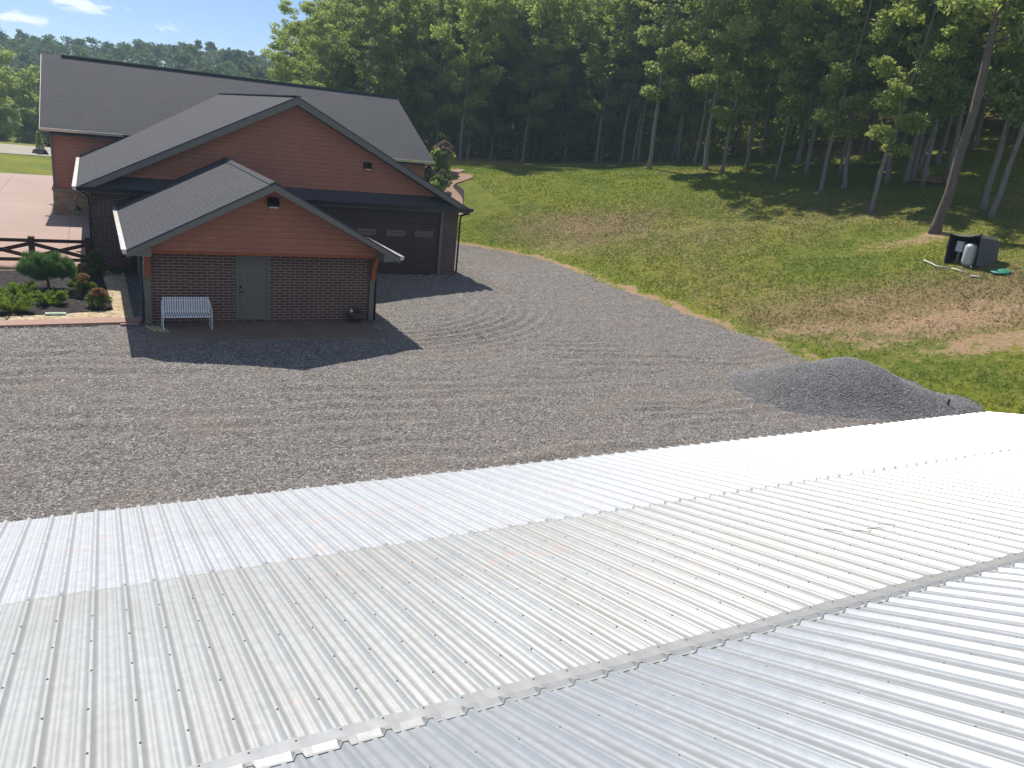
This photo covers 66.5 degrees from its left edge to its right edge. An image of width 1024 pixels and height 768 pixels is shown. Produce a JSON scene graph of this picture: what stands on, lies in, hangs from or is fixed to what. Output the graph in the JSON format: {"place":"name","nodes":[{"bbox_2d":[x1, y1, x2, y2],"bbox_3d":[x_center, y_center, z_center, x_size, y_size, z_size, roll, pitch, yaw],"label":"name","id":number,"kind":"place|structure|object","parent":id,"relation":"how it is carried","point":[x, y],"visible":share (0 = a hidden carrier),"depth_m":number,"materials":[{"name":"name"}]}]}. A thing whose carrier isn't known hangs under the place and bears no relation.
{"place":"outdoors","nodes":[
{"label":"outdoors","id":0,"kind":"place"},
{"bbox_2d":[0,143,50,155],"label":"road","id":1,"kind":"structure","parent":0,"point":[16,149],"depth_m":79.14,"materials":[{"name":"grey concrete"}]},
{"bbox_2d":[0,173,92,262],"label":"concrete driveway","id":2,"kind":"structure","parent":0,"point":[26,205],"depth_m":40.23,"materials":[{"name":"beige concrete"}]},
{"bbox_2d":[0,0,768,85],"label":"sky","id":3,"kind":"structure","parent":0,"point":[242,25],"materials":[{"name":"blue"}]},
{"bbox_2d":[445,169,472,215],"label":"garden path","id":4,"kind":"structure","parent":0,"point":[451,191],"depth_m":54.09,"materials":[{"name":"beige stone"}]},
{"bbox_2d":[0,64,1023,413],"bbox_3d":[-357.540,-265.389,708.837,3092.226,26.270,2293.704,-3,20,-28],"label":"ground","id":5,"kind":"structure","parent":0,"point":[978,346],"depth_m":40.10,"materials":[{"name":"green plant"}]},
{"bbox_2d":[0,45,16,106],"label":"tree","id":6,"kind":"object","parent":5,"relation":"on","point":[6,55],"visible":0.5,"depth_m":102.81,"materials":[{"name":"green plant"}]},
{"bbox_2d":[0,66,22,141],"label":"tree","id":7,"kind":"object","parent":5,"relation":"on","point":[7,130],"visible":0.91,"depth_m":94.26,"materials":[{"name":"green plant"}]},
{"bbox_2d":[5,64,49,144],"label":"tree","id":8,"kind":"object","parent":5,"relation":"on","point":[26,91],"visible":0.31,"depth_m":102.95,"materials":[{"name":"green plant"}]},
{"bbox_2d":[0,236,90,264],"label":"rail fence","id":9,"kind":"object","parent":5,"relation":"on","point":[29,242],"visible":0.63,"depth_m":29.20,"materials":[{"name":"brown wood"}]},
{"bbox_2d":[0,270,112,316],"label":"garden bed","id":10,"kind":"object","parent":5,"relation":"on","point":[73,303],"visible":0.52,"depth_m":25.55,"materials":[{"name":"black soil"}]},
{"bbox_2d":[0,291,36,312],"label":"juniper shrub","id":11,"kind":"object","parent":10,"relation":"on","point":[21,304],"visible":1,"depth_m":23.16,"materials":[{"name":"green plant"}]},
{"bbox_2d":[3,279,41,296],"bbox_3d":[-15.587,-3.011,24.836,1.068,0.653,0.971,-3,20,-28],"label":"juniper shrub","id":12,"kind":"object","parent":10,"relation":"on","point":[29,287],"visible":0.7,"depth_m":24.74,"materials":[{"name":"green plant"}]},
{"bbox_2d":[13,250,77,288],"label":"clipped pine","id":13,"kind":"object","parent":10,"relation":"on","point":[43,266],"visible":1,"depth_m":25.57,"materials":[{"name":"green plant"}]},
{"bbox_2d":[30,288,68,304],"bbox_3d":[-14.466,-2.718,24.345,1.058,0.634,1.094,9,18,9],"label":"juniper shrub","id":14,"kind":"object","parent":10,"relation":"on","point":[48,297],"visible":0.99,"depth_m":24.34,"materials":[{"name":"green plant"}]},
{"bbox_2d":[68,263,94,281],"bbox_3d":[-15.228,-3.872,27.417,0.885,0.748,0.874,5,18,-3],"label":"shrub","id":15,"kind":"object","parent":10,"relation":"on","point":[81,268],"visible":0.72,"depth_m":27.34,"materials":[{"name":"green plant"}]},
{"bbox_2d":[66,273,97,295],"bbox_3d":[-14.211,-3.285,25.787,0.880,0.818,0.892,13,19,21],"label":"shrub","id":16,"kind":"object","parent":10,"relation":"on","point":[82,285],"visible":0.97,"depth_m":25.58,"materials":[{"name":"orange plant"}]},
{"bbox_2d":[78,250,108,274],"bbox_3d":[-15.465,-4.495,28.854,0.917,0.944,0.901,12,19,19],"label":"shrub","id":17,"kind":"object","parent":10,"relation":"on","point":[94,257],"visible":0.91,"depth_m":28.73,"materials":[{"name":"green plant"}]},
{"bbox_2d":[84,287,112,308],"bbox_3d":[-13.032,-2.715,24.583,0.826,0.705,0.767,-3,20,-28],"label":"shrub","id":18,"kind":"object","parent":10,"relation":"on","point":[99,296],"visible":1,"depth_m":24.45,"materials":[{"name":"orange plant"}]},
{"bbox_2d":[0,269,132,319],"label":"pebble strip","id":19,"kind":"object","parent":5,"relation":"on","point":[116,286],"visible":0.31,"depth_m":24.93,"materials":[{"name":"beige gravel"}]},
{"bbox_2d":[0,317,140,327],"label":"garden kerb","id":20,"kind":"structure","parent":5,"relation":"on","point":[31,323],"depth_m":22.68,"materials":[{"name":"beige concrete"}]},
{"bbox_2d":[124,271,145,317],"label":"side gravel","id":21,"kind":"structure","parent":5,"relation":"on","point":[131,287],"depth_m":27.05,"materials":[{"name":"grey gravel"}]},
{"bbox_2d":[0,28,290,143],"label":"hillside forest","id":22,"kind":"object","parent":5,"relation":"on","point":[234,62],"visible":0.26,"depth_m":197.15,"materials":[{"name":"green plant"}]},
{"bbox_2d":[39,53,473,276],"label":"brick house","id":23,"kind":"structure","parent":5,"relation":"on","point":[120,132],"depth_m":35.06,"materials":[{"name":"brick"}]},
{"bbox_2d":[318,206,439,274],"bbox_3d":[-5.863,-6.294,34.595,5.570,2.892,0.080,-3,20,-28],"label":"garage door","id":24,"kind":"structure","parent":23,"relation":"in","point":[422,242],"depth_m":35.00,"materials":[{"name":"brown metal"}]},
{"bbox_2d":[112,157,403,342],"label":"brick outbuilding","id":25,"kind":"structure","parent":5,"relation":"on","point":[251,254],"depth_m":24.10,"materials":[{"name":"brick"}]},
{"bbox_2d":[161,297,212,329],"bbox_3d":[-9.658,-2.092,23.177,1.369,0.902,0.667,-3,20,-28],"label":"garden bench","id":26,"kind":"object","parent":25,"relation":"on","point":[207,306],"visible":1,"depth_m":23.22,"materials":[{"name":"white wood"}]},
{"bbox_2d":[238,258,266,319],"bbox_3d":[-8.135,-2.965,24.500,0.870,1.950,0.144,-3,20,-28],"label":"door","id":27,"kind":"structure","parent":25,"relation":"in","point":[252,273],"depth_m":24.50,"materials":[{"name":"grey paint"}]},
{"bbox_2d":[347,304,363,323],"bbox_3d":[-5.160,-2.319,25.952,0.633,0.595,0.590,-3,20,-28],"label":"grill","id":28,"kind":"object","parent":25,"relation":"on","point":[354,314],"visible":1,"depth_m":25.79,"materials":[{"name":"metal"}]},
{"bbox_2d":[260,22,313,84],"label":"tree","id":29,"kind":"object","parent":5,"relation":"on","point":[281,73],"visible":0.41,"depth_m":70.67,"materials":[{"name":"green plant"}]},
{"bbox_2d":[263,0,323,84],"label":"tree","id":30,"kind":"object","parent":5,"relation":"on","point":[282,4],"visible":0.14,"depth_m":75.02,"materials":[{"name":"green plant"}]},
{"bbox_2d":[288,46,340,88],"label":"tree","id":31,"kind":"object","parent":5,"relation":"on","point":[301,56],"visible":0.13,"depth_m":66.81,"materials":[{"name":"green plant"}]},
{"bbox_2d":[288,9,350,87],"bbox_3d":[-16.103,-24.592,65.149,5.079,12.192,5.196,6,18,0],"label":"tree","id":32,"kind":"object","parent":5,"relation":"on","point":[331,52],"visible":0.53,"depth_m":63.38,"materials":[{"name":"green plant"}]},
{"bbox_2d":[288,1,350,87],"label":"tree","id":33,"kind":"object","parent":5,"relation":"on","point":[305,9],"visible":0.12,"depth_m":69.98,"materials":[{"name":"green plant"}]},
{"bbox_2d":[298,0,366,84],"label":"tree","id":34,"kind":"object","parent":5,"relation":"on","point":[324,5],"visible":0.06,"depth_m":72.58,"materials":[{"name":"green plant"}]},
{"bbox_2d":[304,18,367,89],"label":"tree","id":35,"kind":"object","parent":5,"relation":"on","point":[349,79],"visible":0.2,"depth_m":66.54,"materials":[{"name":"green plant"}]},
{"bbox_2d":[322,0,386,91],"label":"tree","id":36,"kind":"object","parent":5,"relation":"on","point":[356,88],"visible":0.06,"depth_m":68.91,"materials":[{"name":"green plant"}]},
{"bbox_2d":[326,0,404,94],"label":"tree","id":37,"kind":"object","parent":5,"relation":"on","point":[369,81],"visible":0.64,"depth_m":62.49,"materials":[{"name":"green plant"}]},
{"bbox_2d":[343,0,429,100],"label":"tree","id":38,"kind":"object","parent":5,"relation":"on","point":[405,64],"visible":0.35,"depth_m":65.70,"materials":[{"name":"green plant"}]},
{"bbox_2d":[355,0,434,119],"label":"tree","id":39,"kind":"object","parent":5,"relation":"on","point":[412,71],"visible":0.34,"depth_m":69.27,"materials":[{"name":"green plant"}]},
{"bbox_2d":[382,2,436,117],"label":"tree","id":40,"kind":"object","parent":5,"relation":"on","point":[411,103],"visible":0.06,"depth_m":77.63,"materials":[{"name":"green plant"}]},
{"bbox_2d":[400,0,459,151],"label":"tree","id":41,"kind":"object","parent":5,"relation":"on","point":[426,130],"visible":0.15,"depth_m":76.10,"materials":[{"name":"green plant"}]},
{"bbox_2d":[401,0,480,144],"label":"tree","id":42,"kind":"object","parent":5,"relation":"on","point":[427,12],"visible":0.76,"depth_m":67.77,"materials":[{"name":"green plant"}]},
{"bbox_2d":[430,152,451,170],"bbox_3d":[-5.239,-16.146,56.121,1.923,1.687,1.808,18,21,33],"label":"shrub","id":43,"kind":"object","parent":5,"relation":"on","point":[441,165],"visible":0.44,"depth_m":56.02,"materials":[{"name":"green plant"}]},
{"bbox_2d":[430,140,455,161],"bbox_3d":[-4.987,-16.636,55.696,1.723,1.574,1.894,11,18,16],"label":"russet bush","id":44,"kind":"object","parent":5,"relation":"on","point":[443,149],"visible":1,"depth_m":55.34,"materials":[{"name":"green plant"}]},
{"bbox_2d":[426,169,463,204],"bbox_3d":[-5.248,-13.117,53.070,3.250,2.559,8.500,-3,20,-28],"label":"garden bed","id":45,"kind":"object","parent":5,"relation":"on","point":[458,189],"visible":0.14,"depth_m":53.03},
{"bbox_2d":[430,174,449,191],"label":"shrub","id":46,"kind":"object","parent":45,"relation":"on","point":[440,182],"visible":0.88,"depth_m":51.82,"materials":[{"name":"green plant"}]},
{"bbox_2d":[430,0,507,155],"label":"tree","id":47,"kind":"object","parent":5,"relation":"on","point":[440,14],"visible":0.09,"depth_m":74.60,"materials":[{"name":"green plant"}]},
{"bbox_2d":[438,0,500,156],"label":"tree","id":48,"kind":"object","parent":5,"relation":"on","point":[452,132],"visible":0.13,"depth_m":72.74,"materials":[{"name":"green plant"}]},
{"bbox_2d":[0,244,951,522],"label":"gravel yard","id":49,"kind":"structure","parent":5,"relation":"on","point":[468,256],"depth_m":19.58,"materials":[{"name":"grey gravel"}]},
{"bbox_2d":[421,0,533,160],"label":"tree","id":50,"kind":"object","parent":5,"relation":"on","point":[477,54],"visible":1,"depth_m":64.57,"materials":[{"name":"green plant"}]},
{"bbox_2d":[440,0,519,157],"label":"tree","id":51,"kind":"object","parent":5,"relation":"on","point":[477,129],"visible":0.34,"depth_m":69.61,"materials":[{"name":"green plant"}]},
{"bbox_2d":[473,0,545,158],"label":"tree","id":52,"kind":"object","parent":5,"relation":"on","point":[490,111],"visible":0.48,"depth_m":73.56,"materials":[{"name":"green plant"}]},
{"bbox_2d":[0,411,1023,767],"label":"metal roofed shed","id":53,"kind":"structure","parent":5,"relation":"on","point":[730,603],"depth_m":5.62,"materials":[{"name":"metal"}]},
{"bbox_2d":[476,8,555,157],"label":"tree","id":54,"kind":"object","parent":5,"relation":"on","point":[511,83],"visible":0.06,"depth_m":77.26,"materials":[{"name":"green plant"}]},
{"bbox_2d":[483,0,553,159],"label":"tree","id":55,"kind":"object","parent":5,"relation":"on","point":[517,134],"visible":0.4,"depth_m":75.19,"materials":[{"name":"green plant"}]},
{"bbox_2d":[510,0,571,148],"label":"tree","id":56,"kind":"object","parent":5,"relation":"on","point":[521,94],"visible":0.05,"depth_m":78.37,"materials":[{"name":"green plant"}]},
{"bbox_2d":[508,0,583,158],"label":"tree","id":57,"kind":"object","parent":5,"relation":"on","point":[548,112],"visible":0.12,"depth_m":81.64,"materials":[{"name":"green plant"}]},
{"bbox_2d":[493,0,609,162],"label":"tree","id":58,"kind":"object","parent":5,"relation":"on","point":[551,55],"visible":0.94,"depth_m":69.94,"materials":[{"name":"green plant"}]},
{"bbox_2d":[542,1,602,160],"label":"tree","id":59,"kind":"object","parent":5,"relation":"on","point":[558,111],"visible":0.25,"depth_m":78.33,"materials":[{"name":"green plant"}]},
{"bbox_2d":[546,3,602,159],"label":"tree","id":60,"kind":"object","parent":5,"relation":"on","point":[563,96],"visible":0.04,"depth_m":82.07,"materials":[{"name":"green plant"}]},
{"bbox_2d":[546,0,617,161],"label":"tree","id":61,"kind":"object","parent":5,"relation":"on","point":[575,112],"visible":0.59,"depth_m":74.31,"materials":[{"name":"green plant"}]},
{"bbox_2d":[575,5,624,158],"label":"tree","id":62,"kind":"object","parent":5,"relation":"on","point":[597,96],"visible":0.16,"depth_m":82.28,"materials":[{"name":"green plant"}]},
{"bbox_2d":[575,0,630,161],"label":"tree","id":63,"kind":"object","parent":5,"relation":"on","point":[604,139],"visible":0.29,"depth_m":74.33,"materials":[{"name":"green plant"}]},
{"bbox_2d":[591,0,632,160],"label":"tree","id":64,"kind":"object","parent":5,"relation":"on","point":[616,125],"visible":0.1,"depth_m":76.70,"materials":[{"name":"green plant"}]},
{"bbox_2d":[567,0,658,162],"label":"tree","id":65,"kind":"object","parent":5,"relation":"on","point":[604,117],"visible":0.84,"depth_m":69.79,"materials":[{"name":"green plant"}]},
{"bbox_2d":[604,0,677,162],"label":"tree","id":66,"kind":"object","parent":5,"relation":"on","point":[621,72],"visible":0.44,"depth_m":69.61,"materials":[{"name":"green plant"}]},
{"bbox_2d":[613,0,685,160],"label":"tree","id":67,"kind":"object","parent":5,"relation":"on","point":[649,122],"visible":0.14,"depth_m":73.41,"materials":[{"name":"green plant"}]},
{"bbox_2d":[628,0,683,160],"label":"tree","id":68,"kind":"object","parent":5,"relation":"on","point":[650,81],"visible":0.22,"depth_m":69.29,"materials":[{"name":"green plant"}]},
{"bbox_2d":[620,0,710,161],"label":"tree","id":69,"kind":"object","parent":5,"relation":"on","point":[636,104],"visible":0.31,"depth_m":70.36,"materials":[{"name":"green plant"}]},
{"bbox_2d":[647,35,688,156],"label":"tree","id":70,"kind":"object","parent":5,"relation":"on","point":[660,131],"visible":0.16,"depth_m":75.99,"materials":[{"name":"green plant"}]},
{"bbox_2d":[631,0,711,169],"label":"tree","id":71,"kind":"object","parent":5,"relation":"on","point":[669,56],"visible":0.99,"depth_m":55.43,"materials":[{"name":"green plant"}]},
{"bbox_2d":[663,2,725,158],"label":"tree","id":72,"kind":"object","parent":5,"relation":"on","point":[678,133],"visible":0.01,"depth_m":70.25,"materials":[{"name":"green plant"}]},
{"bbox_2d":[660,0,735,161],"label":"tree","id":73,"kind":"object","parent":5,"relation":"on","point":[677,106],"visible":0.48,"depth_m":64.84,"materials":[{"name":"green plant"}]},
{"bbox_2d":[415,53,998,151],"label":"deep woods","id":74,"kind":"object","parent":5,"relation":"on","point":[628,143],"depth_m":106.28,"materials":[{"name":"green plant"}]},
{"bbox_2d":[679,4,737,157],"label":"tree","id":75,"kind":"object","parent":5,"relation":"on","point":[697,130],"visible":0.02,"depth_m":69.59,"materials":[{"name":"green plant"}]},
{"bbox_2d":[680,0,759,163],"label":"tree","id":76,"kind":"object","parent":5,"relation":"on","point":[703,50],"visible":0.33,"depth_m":59.61,"materials":[{"name":"green plant"}]},
{"bbox_2d":[687,0,771,169],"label":"tree","id":77,"kind":"object","parent":5,"relation":"on","point":[710,82],"visible":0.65,"depth_m":53.44,"materials":[{"name":"green plant"}]},
{"bbox_2d":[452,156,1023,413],"bbox_3d":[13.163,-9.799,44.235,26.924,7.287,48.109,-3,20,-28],"label":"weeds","id":78,"kind":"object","parent":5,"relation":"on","point":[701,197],"visible":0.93,"depth_m":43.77,"materials":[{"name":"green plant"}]},
{"bbox_2d":[475,164,1023,411],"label":"dry grass","id":79,"kind":"structure","parent":5,"relation":"on","point":[874,299],"depth_m":38.24,"materials":[{"name":"green plant"}]},
{"bbox_2d":[708,0,798,171],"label":"tree","id":80,"kind":"object","parent":5,"relation":"on","point":[745,30],"visible":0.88,"depth_m":52.21,"materials":[{"name":"green plant"}]},
{"bbox_2d":[722,0,815,155],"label":"tree","id":81,"kind":"object","parent":5,"relation":"on","point":[739,116],"visible":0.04,"depth_m":65.25,"materials":[{"name":"green plant"}]},
{"bbox_2d":[743,4,809,155],"bbox_3d":[20.332,-25.558,58.343,6.304,16.947,8.232,-6,21,-31],"label":"tree","id":82,"kind":"object","parent":5,"relation":"on","point":[774,93],"visible":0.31,"depth_m":59.24,"materials":[{"name":"green plant"}]},
{"bbox_2d":[734,0,820,165],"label":"tree","id":83,"kind":"object","parent":5,"relation":"on","point":[760,87],"visible":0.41,"depth_m":53.76,"materials":[{"name":"green plant"}]},
{"bbox_2d":[764,0,850,181],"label":"tree","id":84,"kind":"object","parent":5,"relation":"on","point":[799,78],"visible":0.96,"depth_m":49.05,"materials":[{"name":"green plant"}]},
{"bbox_2d":[785,1,848,163],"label":"tree","id":85,"kind":"object","parent":5,"relation":"on","point":[804,131],"visible":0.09,"depth_m":53.91,"materials":[{"name":"plant"}]},
{"bbox_2d":[792,2,862,172],"bbox_3d":[20.638,-23.541,49.805,6.501,19.853,6.899,6,18,1],"label":"tree","id":86,"kind":"object","parent":5,"relation":"on","point":[813,135],"visible":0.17,"depth_m":51.13,"materials":[{"name":"green plant"}]},
{"bbox_2d":[730,357,982,421],"bbox_3d":[9.980,-0.137,23.659,6.790,1.193,5.810,-3,20,-28],"label":"gravel pile","id":87,"kind":"object","parent":5,"relation":"on","point":[845,387],"visible":0.98,"depth_m":22.70,"materials":[{"name":"grey gravel"}]},
{"bbox_2d":[810,0,910,193],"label":"tree","id":88,"kind":"object","parent":5,"relation":"on","point":[853,104],"visible":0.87,"depth_m":45.47,"materials":[{"name":"green plant"}]},
{"bbox_2d":[835,0,891,176],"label":"tree","id":89,"kind":"object","parent":5,"relation":"on","point":[872,85],"visible":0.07,"depth_m":48.23,"materials":[{"name":"green plant"}]},
{"bbox_2d":[818,0,915,188],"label":"tree","id":90,"kind":"object","parent":5,"relation":"on","point":[843,40],"visible":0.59,"depth_m":45.65,"materials":[{"name":"green plant"}]},
{"bbox_2d":[859,0,904,152],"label":"tree","id":91,"kind":"object","parent":5,"relation":"on","point":[862,147],"visible":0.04,"depth_m":54.56,"materials":[{"name":"plant"}]},
{"bbox_2d":[864,36,916,153],"bbox_3d":[25.838,-25.111,52.495,6.198,18.898,6.573,-6,21,-33],"label":"tree","id":92,"kind":"object","parent":5,"relation":"on","point":[869,140],"visible":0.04,"depth_m":54.47,"materials":[{"name":"grey plant"}]},
{"bbox_2d":[877,2,943,183],"bbox_3d":[23.326,-20.783,44.073,6.551,18.856,6.171,14,19,23],"label":"tree","id":93,"kind":"object","parent":5,"relation":"on","point":[904,62],"visible":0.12,"depth_m":44.87,"materials":[{"name":"green plant"}]},
{"bbox_2d":[896,0,973,183],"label":"tree","id":94,"kind":"object","parent":5,"relation":"on","point":[915,102],"visible":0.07,"depth_m":45.54,"materials":[{"name":"green plant"}]},
{"bbox_2d":[910,8,972,177],"bbox_3d":[25.699,-20.801,45.087,5.851,17.807,6.179,19,22,35],"label":"tree","id":95,"kind":"object","parent":5,"relation":"on","point":[916,158],"visible":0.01,"depth_m":46.82,"materials":[{"name":"grey plant"}]},
{"bbox_2d":[864,0,1020,212],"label":"tree","id":96,"kind":"object","parent":5,"relation":"on","point":[915,11],"visible":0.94,"depth_m":40.63,"materials":[{"name":"green plant"}]},
{"bbox_2d":[908,1,994,186],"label":"tree","id":97,"kind":"object","parent":5,"relation":"on","point":[946,104],"visible":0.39,"depth_m":42.89,"materials":[{"name":"green plant"}]},
{"bbox_2d":[931,12,992,163],"bbox_3d":[27.752,-22.652,46.568,6.566,18.873,6.214,8,18,6],"label":"tree","id":98,"kind":"object","parent":5,"relation":"on","point":[943,143],"visible":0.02,"depth_m":48.81,"materials":[{"name":"grey plant"}]},
{"bbox_2d":[961,243,977,267],"bbox_3d":[19.215,-5.385,32.811,0.510,1.035,0.742,19,22,35],"label":"pressure tank","id":99,"kind":"object","parent":5,"relation":"on","point":[969,255],"visible":1,"depth_m":32.72,"materials":[{"name":"metal"}]},
{"bbox_2d":[943,232,999,266],"bbox_3d":[19.712,-5.720,33.300,1.470,1.329,1.546,0,12,-24],"label":"well cover","id":100,"kind":"object","parent":5,"relation":"on","point":[988,250],"visible":0.8,"depth_m":32.83,"materials":[{"name":"black plastic"}]},
{"bbox_2d":[928,0,1023,234],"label":"tree","id":101,"kind":"object","parent":5,"relation":"on","point":[971,11],"visible":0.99,"depth_m":35.33,"materials":[{"name":"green plant"}]},
{"bbox_2d":[930,0,1021,185],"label":"tree","id":102,"kind":"object","parent":5,"relation":"on","point":[965,89],"visible":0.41,"depth_m":42.40,"materials":[{"name":"green plant"}]},
{"bbox_2d":[971,54,1010,147],"bbox_3d":[32.047,-23.716,48.917,7.145,17.758,6.235,16,20,28],"label":"tree","id":103,"kind":"object","parent":5,"relation":"on","point":[985,103],"visible":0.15,"depth_m":50.71,"materials":[{"name":"grey plant"}]},
{"bbox_2d":[978,1,1023,209],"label":"tree","id":104,"kind":"object","parent":5,"relation":"on","point":[1000,85],"visible":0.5,"depth_m":38.26,"materials":[{"name":"green plant"}]},
{"bbox_2d":[987,7,1023,217],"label":"tree","id":105,"kind":"object","parent":5,"relation":"on","point":[1013,107],"visible":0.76,"depth_m":37.30,"materials":[{"name":"green plant"}]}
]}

